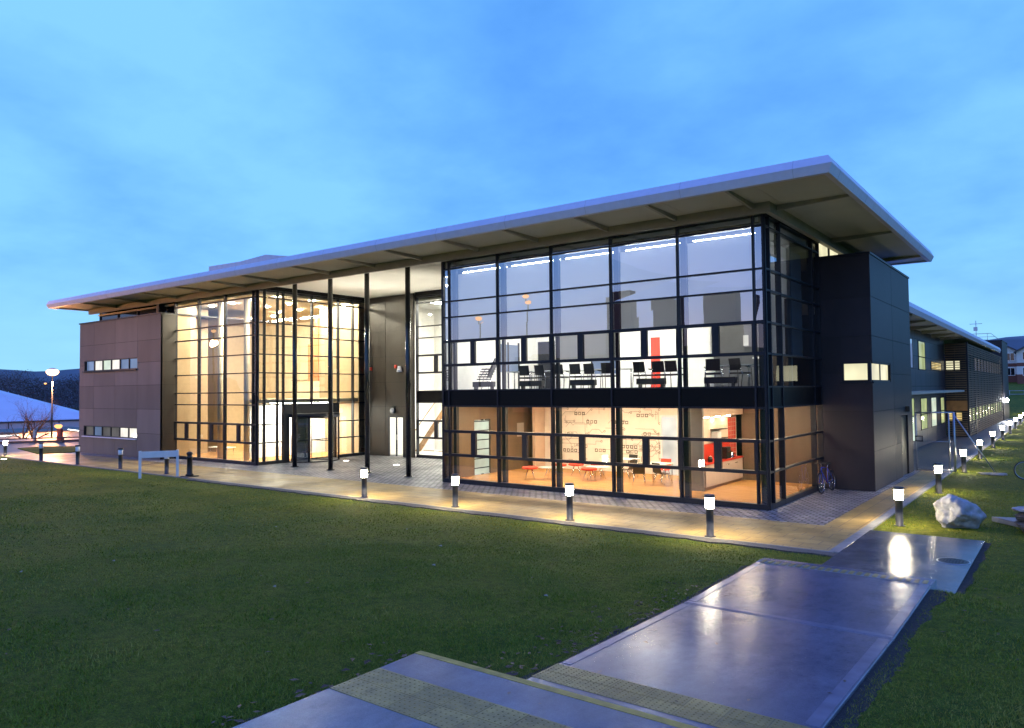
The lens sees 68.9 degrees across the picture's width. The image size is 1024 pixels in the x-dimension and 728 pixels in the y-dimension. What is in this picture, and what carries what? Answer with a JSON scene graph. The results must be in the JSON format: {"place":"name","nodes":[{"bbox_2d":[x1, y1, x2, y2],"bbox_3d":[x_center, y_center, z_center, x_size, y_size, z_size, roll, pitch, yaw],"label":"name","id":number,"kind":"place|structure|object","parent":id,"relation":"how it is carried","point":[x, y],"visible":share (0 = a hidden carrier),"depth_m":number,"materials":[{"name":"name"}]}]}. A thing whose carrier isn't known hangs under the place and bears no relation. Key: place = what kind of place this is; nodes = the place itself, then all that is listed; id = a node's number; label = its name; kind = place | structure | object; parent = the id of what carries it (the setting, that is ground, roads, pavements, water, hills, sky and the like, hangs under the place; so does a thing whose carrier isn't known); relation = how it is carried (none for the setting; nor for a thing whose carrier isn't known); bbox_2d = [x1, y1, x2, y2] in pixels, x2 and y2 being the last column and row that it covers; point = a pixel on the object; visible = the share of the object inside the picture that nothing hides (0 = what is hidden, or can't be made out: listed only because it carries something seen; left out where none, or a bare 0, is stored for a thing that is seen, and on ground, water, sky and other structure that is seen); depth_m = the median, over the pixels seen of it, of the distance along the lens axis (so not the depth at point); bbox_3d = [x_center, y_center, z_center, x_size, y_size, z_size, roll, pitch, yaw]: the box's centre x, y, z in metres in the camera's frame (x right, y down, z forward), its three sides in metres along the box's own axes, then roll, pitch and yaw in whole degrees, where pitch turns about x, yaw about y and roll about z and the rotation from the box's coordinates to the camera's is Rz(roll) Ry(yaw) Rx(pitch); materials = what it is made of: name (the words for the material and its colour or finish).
{"place":"outdoors","nodes":[
{"label":"outdoors","id":0,"kind":"place"},
{"bbox_2d":[0,436,78,452],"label":"road","id":1,"kind":"structure","parent":0,"point":[12,447],"depth_m":53.68,"materials":[{"name":"asphalt"}]},
{"bbox_2d":[0,437,78,443],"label":"rail","id":2,"kind":"object","parent":1,"relation":"on","point":[36,441],"visible":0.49,"depth_m":55.15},
{"bbox_2d":[0,441,78,443],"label":"road kerb","id":3,"kind":"structure","parent":1,"relation":"on","point":[38,442],"depth_m":55.59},
{"bbox_2d":[0,451,859,550],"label":"paved path","id":4,"kind":"structure","parent":0,"point":[811,536],"depth_m":22.57,"materials":[{"name":"concrete"}]},
{"bbox_2d":[38,442,43,460],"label":"light bollard","id":5,"kind":"object","parent":4,"relation":"on","point":[41,451],"visible":1,"depth_m":40.16,"materials":[{"name":"black"}]},
{"bbox_2d":[75,445,80,464],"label":"light bollard","id":6,"kind":"object","parent":4,"relation":"on","point":[77,449],"visible":1,"depth_m":37.66,"materials":[{"name":"black"}]},
{"bbox_2d":[118,448,123,468],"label":"light bollard","id":7,"kind":"object","parent":4,"relation":"on","point":[120,458],"visible":1,"depth_m":35.29,"materials":[{"name":"black"}]},
{"bbox_2d":[164,457,169,473],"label":"light bollard","id":8,"kind":"object","parent":4,"relation":"on","point":[166,467],"visible":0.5,"depth_m":32.77,"materials":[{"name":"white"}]},
{"bbox_2d":[180,452,198,477],"bbox_3d":[-13.707,4.258,31.722,0.540,1.060,0.540,-2,-3,37],"label":"cast bollard","id":9,"kind":"object","parent":4,"relation":"on","point":[189,457],"visible":1,"depth_m":31.63,"materials":[{"name":"black metal"}]},
{"bbox_2d":[360,467,367,497],"bbox_3d":[-4.941,3.955,24.950,0.270,0.992,0.270,-2,-3,37],"label":"light bollard","id":10,"kind":"object","parent":4,"relation":"on","point":[364,479],"visible":1,"depth_m":24.87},
{"bbox_2d":[451,474,459,507],"bbox_3d":[-1.724,3.841,22.659,0.270,0.992,0.270,-2,-3,37],"label":"light bollard","id":11,"kind":"object","parent":4,"relation":"on","point":[455,480],"visible":1,"depth_m":22.58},
{"bbox_2d":[565,483,574,520],"bbox_3d":[1.557,3.718,20.170,0.270,0.992,0.270,-2,-3,37],"label":"light bollard","id":12,"kind":"object","parent":4,"relation":"on","point":[569,499],"visible":1,"depth_m":20.09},
{"bbox_2d":[704,494,715,537],"bbox_3d":[4.702,3.598,17.733,0.270,0.992,0.270,-2,-3,37],"label":"light bollard","id":13,"kind":"object","parent":4,"relation":"on","point":[709,502],"visible":1,"depth_m":17.66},
{"bbox_2d":[0,382,1023,727],"bbox_3d":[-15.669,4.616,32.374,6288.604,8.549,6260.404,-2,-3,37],"label":"ground","id":14,"kind":"structure","parent":0,"point":[80,478],"depth_m":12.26,"materials":[{"name":"plant"}]},
{"bbox_2d":[0,393,75,437],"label":"bare tree","id":15,"kind":"object","parent":14,"relation":"on","point":[28,425],"visible":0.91,"depth_m":77.77,"materials":[{"name":"brown plant"}]},
{"bbox_2d":[0,390,78,428],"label":"metal shed","id":16,"kind":"structure","parent":14,"relation":"on","point":[65,415],"depth_m":109.36,"materials":[{"name":"metal"}]},
{"bbox_2d":[0,426,78,438],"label":"lean to","id":17,"kind":"object","parent":14,"relation":"on","point":[70,430],"visible":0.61,"depth_m":89.39,"materials":[{"name":"stone"}]},
{"bbox_2d":[0,370,79,410],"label":"woodland","id":18,"kind":"object","parent":14,"relation":"on","point":[65,400],"visible":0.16,"depth_m":202.59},
{"bbox_2d":[18,446,75,453],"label":"grass verge","id":19,"kind":"object","parent":14,"relation":"on","point":[56,449],"depth_m":47.78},
{"bbox_2d":[46,368,58,436],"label":"street lamp","id":20,"kind":"object","parent":14,"relation":"on","point":[52,372],"visible":0.97,"depth_m":72.16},
{"bbox_2d":[138,450,178,478],"bbox_3d":[-15.003,4.274,31.695,1.550,1.210,0.070,0,-2,-23],"label":"grey sign","id":21,"kind":"object","parent":14,"relation":"on","point":[156,454],"visible":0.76,"depth_m":31.67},
{"bbox_2d":[9,457,832,552],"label":"path kerb","id":22,"kind":"structure","parent":14,"relation":"on","point":[422,504],"depth_m":22.72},
{"bbox_2d":[232,653,677,727],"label":"landing","id":23,"kind":"object","parent":14,"relation":"on","point":[329,708],"visible":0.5,"depth_m":7.21,"materials":[{"name":"concrete"}]},
{"bbox_2d":[330,668,572,727],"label":"tactile paving","id":24,"kind":"structure","parent":23,"relation":"on","point":[432,704],"depth_m":7.28,"materials":[{"name":"concrete"}]},
{"bbox_2d":[415,651,698,727],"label":"step nosing","id":25,"kind":"object","parent":23,"relation":"attached to","point":[576,696],"visible":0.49,"depth_m":7.53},
{"bbox_2d":[69,452,919,525],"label":"cobbled forecourt","id":26,"kind":"structure","parent":14,"relation":"on","point":[824,508],"depth_m":26.34,"materials":[{"name":"stone"}]},
{"bbox_2d":[46,155,933,510],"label":"office building","id":27,"kind":"structure","parent":26,"relation":"on","point":[790,279],"depth_m":27.70,"materials":[{"name":"metal"},{"name":"glass"}]},
{"bbox_2d":[81,425,136,439],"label":"window","id":28,"kind":"structure","parent":27,"relation":"in","point":[127,433],"depth_m":43.72,"materials":[{"name":"grey"}]},
{"bbox_2d":[82,357,136,372],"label":"window","id":29,"kind":"structure","parent":27,"relation":"in","point":[123,364],"depth_m":43.86,"materials":[{"name":"grey"}]},
{"bbox_2d":[281,403,339,462],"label":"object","id":30,"kind":"structure","parent":27,"relation":"in","point":[305,412],"depth_m":38.49,"materials":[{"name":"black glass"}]},
{"bbox_2d":[388,416,403,456],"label":"glazed door","id":31,"kind":"structure","parent":27,"relation":"in","point":[396,417],"depth_m":40.66,"materials":[{"name":"clear glass"}]},
{"bbox_2d":[474,420,489,474],"bbox_3d":[-1.242,3.418,30.726,0.050,2.180,0.950,-2,-3,37],"label":"lit doorway","id":32,"kind":"structure","parent":27,"relation":"in","point":[481,464],"depth_m":30.75,"materials":[{"name":"grey"}]},
{"bbox_2d":[473,381,495,388],"bbox_3d":[-1.077,0.850,28.667,1.000,0.340,0.180,-2,-3,37],"label":"floor heater","id":33,"kind":"object","parent":27,"relation":"on","point":[491,385],"visible":0.92,"depth_m":28.54,"materials":[{"name":"grey metal"}]},
{"bbox_2d":[477,358,496,388],"bbox_3d":[-0.952,0.419,29.500,0.780,1.262,0.440,-1,-2,20],"label":"chair stack","id":34,"kind":"object","parent":27,"relation":"on","point":[490,371],"visible":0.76,"depth_m":29.34,"materials":[{"name":"black plastic"}]},
{"bbox_2d":[501,344,517,371],"bbox_3d":[-0.162,-0.235,32.116,0.015,1.200,1.400,-2,-3,37],"label":"side window","id":35,"kind":"structure","parent":27,"relation":"in","point":[513,349],"depth_m":32.31,"materials":[{"name":"grey"}]},
{"bbox_2d":[518,366,536,388],"bbox_3d":[0.580,0.531,28.304,0.590,0.922,0.532,-2,-3,34],"label":"meeting chair","id":36,"kind":"object","parent":27,"relation":"on","point":[524,371],"visible":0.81,"depth_m":28.14,"materials":[{"name":"black fabric"}]},
{"bbox_2d":[522,466,537,479],"bbox_3d":[0.691,4.186,28.656,0.640,0.504,0.640,-1,-2,5],"label":"round stool","id":37,"kind":"object","parent":27,"relation":"on","point":[529,467],"visible":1,"depth_m":28.50,"materials":[{"name":"red fabric"}]},
{"bbox_2d":[519,381,543,388],"bbox_3d":[0.722,0.783,27.316,1.000,0.340,0.180,-2,-3,37],"label":"floor heater","id":38,"kind":"object","parent":27,"relation":"on","point":[523,384],"visible":0.93,"depth_m":27.21,"materials":[{"name":"black metal"}]},
{"bbox_2d":[534,365,549,388],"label":"meeting chair","id":39,"kind":"object","parent":27,"relation":"on","point":[539,369],"visible":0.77,"depth_m":27.70,"materials":[{"name":"black fabric"}]},
{"bbox_2d":[554,364,569,387],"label":"meeting chair","id":40,"kind":"object","parent":27,"relation":"on","point":[561,371],"visible":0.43,"depth_m":27.14,"materials":[{"name":"black fabric"}]},
{"bbox_2d":[569,364,588,387],"bbox_3d":[2.382,0.461,26.878,0.590,0.922,0.532,-2,-3,37],"label":"meeting chair","id":41,"kind":"object","parent":27,"relation":"on","point":[574,368],"visible":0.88,"depth_m":26.73,"materials":[{"name":"black fabric"}]},
{"bbox_2d":[570,379,596,387],"bbox_3d":[2.480,0.718,25.996,1.000,0.340,0.180,-2,-3,37],"label":"floor heater","id":42,"kind":"object","parent":27,"relation":"on","point":[592,383],"visible":0.92,"depth_m":25.89,"materials":[{"name":"black metal"}]},
{"bbox_2d":[529,368,639,388],"bbox_3d":[2.648,0.588,27.976,4.600,0.740,0.800,-2,-3,37],"label":"meeting table","id":43,"kind":"object","parent":27,"relation":"on","point":[630,369],"visible":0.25,"depth_m":27.01,"materials":[{"name":"white"}]},
{"bbox_2d":[583,363,602,387],"bbox_3d":[2.874,0.448,26.654,0.590,0.922,0.532,-2,-3,41],"label":"meeting chair","id":44,"kind":"object","parent":27,"relation":"on","point":[589,368],"visible":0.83,"depth_m":26.52,"materials":[{"name":"black fabric"}]},
{"bbox_2d":[585,465,609,479],"bbox_3d":[3.295,4.168,28.576,1.012,0.485,0.748,-2,-2,31],"label":"coffee table","id":45,"kind":"object","parent":27,"relation":"on","point":[598,466],"visible":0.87,"depth_m":28.56,"materials":[{"name":"white"}]},
{"bbox_2d":[592,361,615,373],"bbox_3d":[3.922,-0.340,31.716,1.200,1.500,0.025,-2,-3,37],"label":"interior window","id":46,"kind":"structure","parent":27,"relation":"in","point":[597,364],"depth_m":31.83,"materials":[{"name":"grey"}]},
{"bbox_2d":[600,363,615,387],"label":"meeting chair","id":47,"kind":"object","parent":27,"relation":"on","point":[605,367],"visible":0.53,"depth_m":25.94,"materials":[{"name":"black fabric"}]},
{"bbox_2d":[632,463,645,485],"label":"shell chair","id":48,"kind":"object","parent":27,"relation":"on","point":[638,470],"visible":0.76,"depth_m":26.32,"materials":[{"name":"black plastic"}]},
{"bbox_2d":[632,361,653,386],"bbox_3d":[4.438,0.387,25.407,0.590,0.922,0.532,-2,-3,40],"label":"meeting chair","id":49,"kind":"object","parent":27,"relation":"on","point":[638,367],"visible":0.8,"depth_m":25.25,"materials":[{"name":"black fabric"}]},
{"bbox_2d":[636,378,665,386],"bbox_3d":[4.558,0.640,24.435,1.000,0.340,0.180,-2,-3,37],"label":"floor heater","id":50,"kind":"object","parent":27,"relation":"on","point":[648,381],"visible":0.94,"depth_m":24.35,"materials":[{"name":"black metal"}]},
{"bbox_2d":[651,337,660,386],"bbox_3d":[5.828,-0.046,30.274,0.400,2.070,0.025,-2,-3,37],"label":"red door","id":51,"kind":"structure","parent":27,"relation":"in","point":[655,341],"depth_m":30.27,"materials":[{"name":"red"}]},
{"bbox_2d":[644,462,673,484],"bbox_3d":[5.301,3.959,27.010,0.900,0.740,0.800,-2,-3,37],"label":"cafe table","id":52,"kind":"object","parent":27,"relation":"on","point":[664,463],"visible":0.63,"depth_m":27.02,"materials":[{"name":"white"}]},
{"bbox_2d":[651,361,671,386],"bbox_3d":[4.990,0.370,25.071,0.590,0.922,0.532,-2,-3,34],"label":"meeting chair","id":53,"kind":"object","parent":27,"relation":"on","point":[657,366],"visible":0.69,"depth_m":24.90,"materials":[{"name":"black fabric"}]},
{"bbox_2d":[652,463,670,484],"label":"shell chair","id":54,"kind":"object","parent":27,"relation":"on","point":[657,470],"visible":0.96,"depth_m":26.35,"materials":[{"name":"black plastic"}]},
{"bbox_2d":[655,458,671,481],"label":"shell chair","id":55,"kind":"object","parent":27,"relation":"on","point":[665,460],"visible":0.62,"depth_m":27.79,"materials":[{"name":"red plastic"}]},
{"bbox_2d":[660,415,678,475],"bbox_3d":[6.274,3.226,29.715,0.770,2.380,0.038,-2,-3,37],"label":"lit doorway","id":56,"kind":"structure","parent":27,"relation":"in","point":[668,423],"depth_m":29.71,"materials":[{"name":"grey"}]},
{"bbox_2d":[664,360,682,386],"bbox_3d":[5.356,0.350,24.634,0.590,0.922,0.532,-2,-3,43],"label":"meeting chair","id":57,"kind":"object","parent":27,"relation":"on","point":[670,366],"visible":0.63,"depth_m":24.49,"materials":[{"name":"black fabric"}]},
{"bbox_2d":[704,359,723,386],"bbox_3d":[6.412,0.307,23.738,0.590,0.922,0.532,-1,-2,20],"label":"meeting chair","id":58,"kind":"object","parent":27,"relation":"on","point":[712,364],"visible":0.91,"depth_m":23.55,"materials":[{"name":"black fabric"}]},
{"bbox_2d":[710,428,727,437],"bbox_3d":[7.334,2.460,26.400,0.250,0.350,1.000,-2,-3,37],"label":"wall shelf","id":59,"kind":"object","parent":27,"relation":"attached to","point":[715,434],"depth_m":26.08,"materials":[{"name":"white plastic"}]},
{"bbox_2d":[704,377,736,386],"bbox_3d":[6.436,0.571,23.024,1.000,0.340,0.180,-2,-3,37],"label":"floor heater","id":60,"kind":"object","parent":27,"relation":"on","point":[708,381],"visible":0.93,"depth_m":22.95,"materials":[{"name":"black metal"}]},
{"bbox_2d":[704,456,743,490],"bbox_3d":[7.462,3.838,26.471,0.287,0.900,3.570,-2,-3,37],"label":"kitchen unit","id":61,"kind":"object","parent":27,"relation":"on","point":[715,479],"visible":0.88,"depth_m":26.34,"materials":[{"name":"beige"}]},
{"bbox_2d":[722,446,731,458],"bbox_3d":[7.730,3.188,26.833,0.280,0.420,0.400,-2,-3,37],"label":"coffee machine","id":62,"kind":"object","parent":61,"relation":"on","point":[726,452],"visible":0.91,"depth_m":26.70,"materials":[{"name":"black plastic"}]},
{"bbox_2d":[714,364,758,385],"bbox_3d":[7.204,0.400,24.054,1.300,0.740,0.800,-2,-3,37],"label":"meeting table","id":63,"kind":"object","parent":27,"relation":"on","point":[741,365],"visible":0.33,"depth_m":23.53,"materials":[{"name":"white"}]},
{"bbox_2d":[728,358,752,385],"bbox_3d":[7.105,0.284,23.281,0.532,0.922,0.590,1,-2,-33],"label":"meeting chair","id":64,"kind":"object","parent":27,"relation":"on","point":[734,363],"visible":0.96,"depth_m":23.16,"materials":[{"name":"black fabric"}]},
{"bbox_2d":[840,361,889,383],"bbox_3d":[12.710,0.332,26.717,1.090,0.740,3.230,-2,-3,37],"label":"corner window","id":65,"kind":"structure","parent":27,"relation":"in","point":[852,372],"depth_m":25.66,"materials":[{"name":"yellow"}]},
{"bbox_2d":[901,416,906,474],"bbox_3d":[15.603,3.245,29.733,0.100,2.320,1.300,-2,-3,37],"label":"side door","id":66,"kind":"structure","parent":27,"relation":"in","point":[903,418],"depth_m":29.84,"materials":[{"name":"black metal"}]},
{"bbox_2d":[811,462,835,493],"bbox_3d":[10.554,3.793,25.081,0.630,1.031,1.772,-8,-6,41],"label":"bicycle","id":67,"kind":"object","parent":26,"relation":"on","point":[825,480],"visible":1,"depth_m":25.00,"materials":[{"name":"black metal"}]},
{"bbox_2d":[186,479,836,556],"bbox_3d":[-3.218,4.422,23.140,25.000,0.102,0.400,-2,-3,37],"label":"gravel strip","id":68,"kind":"object","parent":14,"relation":"on","point":[753,545],"visible":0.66,"depth_m":19.73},
{"bbox_2d":[5,507,1019,724],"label":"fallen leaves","id":69,"kind":"object","parent":14,"relation":"on","point":[403,655],"visible":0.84,"depth_m":9.21,"materials":[{"name":"brown plant"}]},
{"bbox_2d":[20,472,1007,595],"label":"pale litter","id":70,"kind":"object","parent":14,"relation":"on","point":[992,473],"visible":1,"depth_m":29.33,"materials":[{"name":"grey paper"}]},
{"bbox_2d":[520,565,749,678],"bbox_3d":[2.284,3.734,11.263,0.187,0.224,8.000,-2,-3,37],"label":"soil edge","id":71,"kind":"object","parent":14,"relation":"on","point":[656,614],"visible":0.46,"depth_m":10.63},
{"bbox_2d":[526,558,936,727],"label":"landing","id":72,"kind":"object","parent":14,"relation":"on","point":[786,670],"visible":0.73,"depth_m":9.61,"materials":[{"name":"concrete"}]},
{"bbox_2d":[531,663,810,727],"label":"tactile paving","id":73,"kind":"structure","parent":72,"relation":"on","point":[694,709],"depth_m":7.72,"materials":[{"name":"concrete"}]},
{"bbox_2d":[562,562,932,727],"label":"slab margin","id":74,"kind":"object","parent":72,"relation":"on","point":[819,716],"visible":1,"depth_m":9.96,"materials":[{"name":"concrete"}]},
{"bbox_2d":[756,559,933,584],"bbox_3d":[5.946,3.764,13.533,2.980,0.010,0.270,-2,-3,37],"label":"tactile base","id":75,"kind":"object","parent":72,"relation":"on","point":[870,575],"visible":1,"depth_m":13.43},
{"bbox_2d":[761,560,928,583],"bbox_3d":[5.948,3.756,13.532,2.826,0.016,0.230,-2,-3,37],"label":"tactile strip","id":76,"kind":"object","parent":75,"relation":"on","point":[858,573],"visible":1,"depth_m":13.46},
{"bbox_2d":[827,589,947,727],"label":"soil edge","id":77,"kind":"object","parent":14,"relation":"on","point":[912,624],"visible":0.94,"depth_m":8.92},
{"bbox_2d":[893,486,904,526],"bbox_3d":[9.880,3.628,19.045,0.270,0.992,0.270,-2,-3,37],"label":"light bollard","id":78,"kind":"object","parent":14,"relation":"on","point":[898,494],"visible":1,"depth_m":18.97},
{"bbox_2d":[822,530,984,593],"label":"slab","id":79,"kind":"structure","parent":14,"relation":"on","point":[916,555],"depth_m":15.44,"materials":[{"name":"concrete"}]},
{"bbox_2d":[936,558,970,564],"bbox_3d":[8.807,3.932,14.887,0.600,0.013,0.600,-2,-3,37],"label":"manhole cover","id":80,"kind":"object","parent":79,"relation":"on","point":[955,561],"visible":1,"depth_m":14.84,"materials":[{"name":"grey"}]},
{"bbox_2d":[829,420,1022,552],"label":"path edging","id":81,"kind":"object","parent":14,"relation":"on","point":[872,525],"visible":0.44,"depth_m":20.96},
{"bbox_2d":[934,463,942,493],"bbox_3d":[14.184,3.795,24.815,0.270,0.992,0.270,-2,-3,37],"label":"light bollard","id":82,"kind":"object","parent":14,"relation":"on","point":[938,470],"visible":1,"depth_m":24.74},
{"bbox_2d":[915,412,995,472],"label":"metal gate","id":83,"kind":"structure","parent":14,"relation":"on","point":[948,441],"depth_m":30.71,"materials":[{"name":"black metal"}]},
{"bbox_2d":[909,302,1009,449],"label":"wing","id":84,"kind":"structure","parent":14,"relation":"on","point":[961,373],"depth_m":51.92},
{"bbox_2d":[910,338,912,367],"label":"window","id":85,"kind":"structure","parent":84,"relation":"in","point":[911,339],"depth_m":41.96,"materials":[{"name":"blue"}]},
{"bbox_2d":[918,340,924,357],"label":"window","id":86,"kind":"structure","parent":84,"relation":"in","point":[921,345],"depth_m":44.71,"materials":[{"name":"yellow"}]},
{"bbox_2d":[918,356,925,369],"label":"window","id":87,"kind":"structure","parent":84,"relation":"in","point":[921,360],"depth_m":44.61,"materials":[{"name":"yellow"}]},
{"bbox_2d":[920,398,926,413],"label":"window","id":88,"kind":"structure","parent":84,"relation":"in","point":[923,401],"depth_m":44.73,"materials":[{"name":"yellow"}]},
{"bbox_2d":[921,413,927,429],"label":"window","id":89,"kind":"structure","parent":84,"relation":"in","point":[924,417],"depth_m":44.80,"materials":[{"name":"yellow"}]},
{"bbox_2d":[931,397,936,411],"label":"window","id":90,"kind":"structure","parent":84,"relation":"in","point":[933,399],"depth_m":47.95,"materials":[{"name":"grey"}]},
{"bbox_2d":[931,411,936,426],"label":"window","id":91,"kind":"structure","parent":84,"relation":"in","point":[933,415],"depth_m":47.85,"materials":[{"name":"grey"}]},
{"bbox_2d":[931,361,941,370],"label":"window","id":92,"kind":"structure","parent":84,"relation":"in","point":[935,365],"depth_m":49.27,"materials":[{"name":"yellow"}]},
{"bbox_2d":[946,361,959,368],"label":"lit window","id":93,"kind":"structure","parent":84,"relation":"in","point":[947,362],"depth_m":52.40,"materials":[{"name":"yellow"}]},
{"bbox_2d":[933,494,986,528],"bbox_3d":[11.290,3.747,18.750,1.161,0.983,0.914,0,-2,-5],"label":"boulder","id":94,"kind":"object","parent":14,"relation":"on","point":[953,511],"visible":0.95,"depth_m":18.49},
{"bbox_2d":[960,448,966,472],"bbox_3d":[18.647,3.968,30.802,0.270,0.992,0.270,-2,-3,37],"label":"light bollard","id":95,"kind":"object","parent":14,"relation":"on","point":[963,459],"visible":1,"depth_m":30.73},
{"bbox_2d":[956,542,991,593],"bbox_3d":[9.145,3.950,14.670,0.198,0.039,5.300,-2,-3,37],"label":"soil edge","id":96,"kind":"object","parent":14,"relation":"on","point":[969,579],"visible":0.92,"depth_m":14.37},
{"bbox_2d":[977,438,982,458],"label":"light bollard","id":97,"kind":"object","parent":14,"relation":"on","point":[979,442],"visible":0.95,"depth_m":36.47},
{"bbox_2d":[990,430,994,447],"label":"light bollard","id":98,"kind":"object","parent":14,"relation":"on","point":[992,432],"visible":1,"depth_m":42.63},
{"bbox_2d":[992,517,1017,526],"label":"stone slab","id":99,"kind":"structure","parent":14,"relation":"on","point":[1007,520],"depth_m":19.19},
{"bbox_2d":[1007,346,1016,381],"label":"house","id":100,"kind":"structure","parent":14,"relation":"on","point":[1012,367],"depth_m":121.17,"materials":[{"name":"brick"}]},
{"bbox_2d":[1013,346,1023,383],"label":"house","id":101,"kind":"structure","parent":14,"relation":"on","point":[1019,353],"depth_m":115.54,"materials":[{"name":"brick"}]},
{"bbox_2d":[1014,520,1023,531],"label":"flat rock","id":102,"kind":"object","parent":14,"relation":"on","point":[1020,524],"visible":0.89,"depth_m":17.92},
{"bbox_2d":[1015,512,1023,521],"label":"flat rock","id":103,"kind":"object","parent":102,"relation":"on","point":[1019,516],"visible":0.92,"depth_m":18.02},
{"bbox_2d":[0,336,1023,406],"bbox_3d":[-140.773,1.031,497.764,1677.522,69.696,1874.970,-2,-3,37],"label":"hill","id":104,"kind":"structure","parent":0,"point":[1016,342],"depth_m":644.55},
{"bbox_2d":[0,0,1023,370],"label":"sky","id":105,"kind":"structure","parent":0,"point":[142,141],"materials":[{"name":"blue"}]},
{"bbox_2d":[581,467,597,481],"bbox_3d":[2.898,4.141,27.998,0.640,0.504,0.640,-2,-3,35],"label":"round stool","id":106,"kind":"object","parent":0,"point":[588,469],"visible":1,"depth_m":27.84,"materials":[{"name":"red fabric"}]},
{"bbox_2d":[824,471,943,528],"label":"side path","id":107,"kind":"structure","parent":0,"point":[861,516],"depth_m":22.11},
{"bbox_2d":[913,419,1022,471],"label":"wing path","id":108,"kind":"structure","parent":0,"point":[929,455],"depth_m":42.10,"materials":[{"name":"concrete"}]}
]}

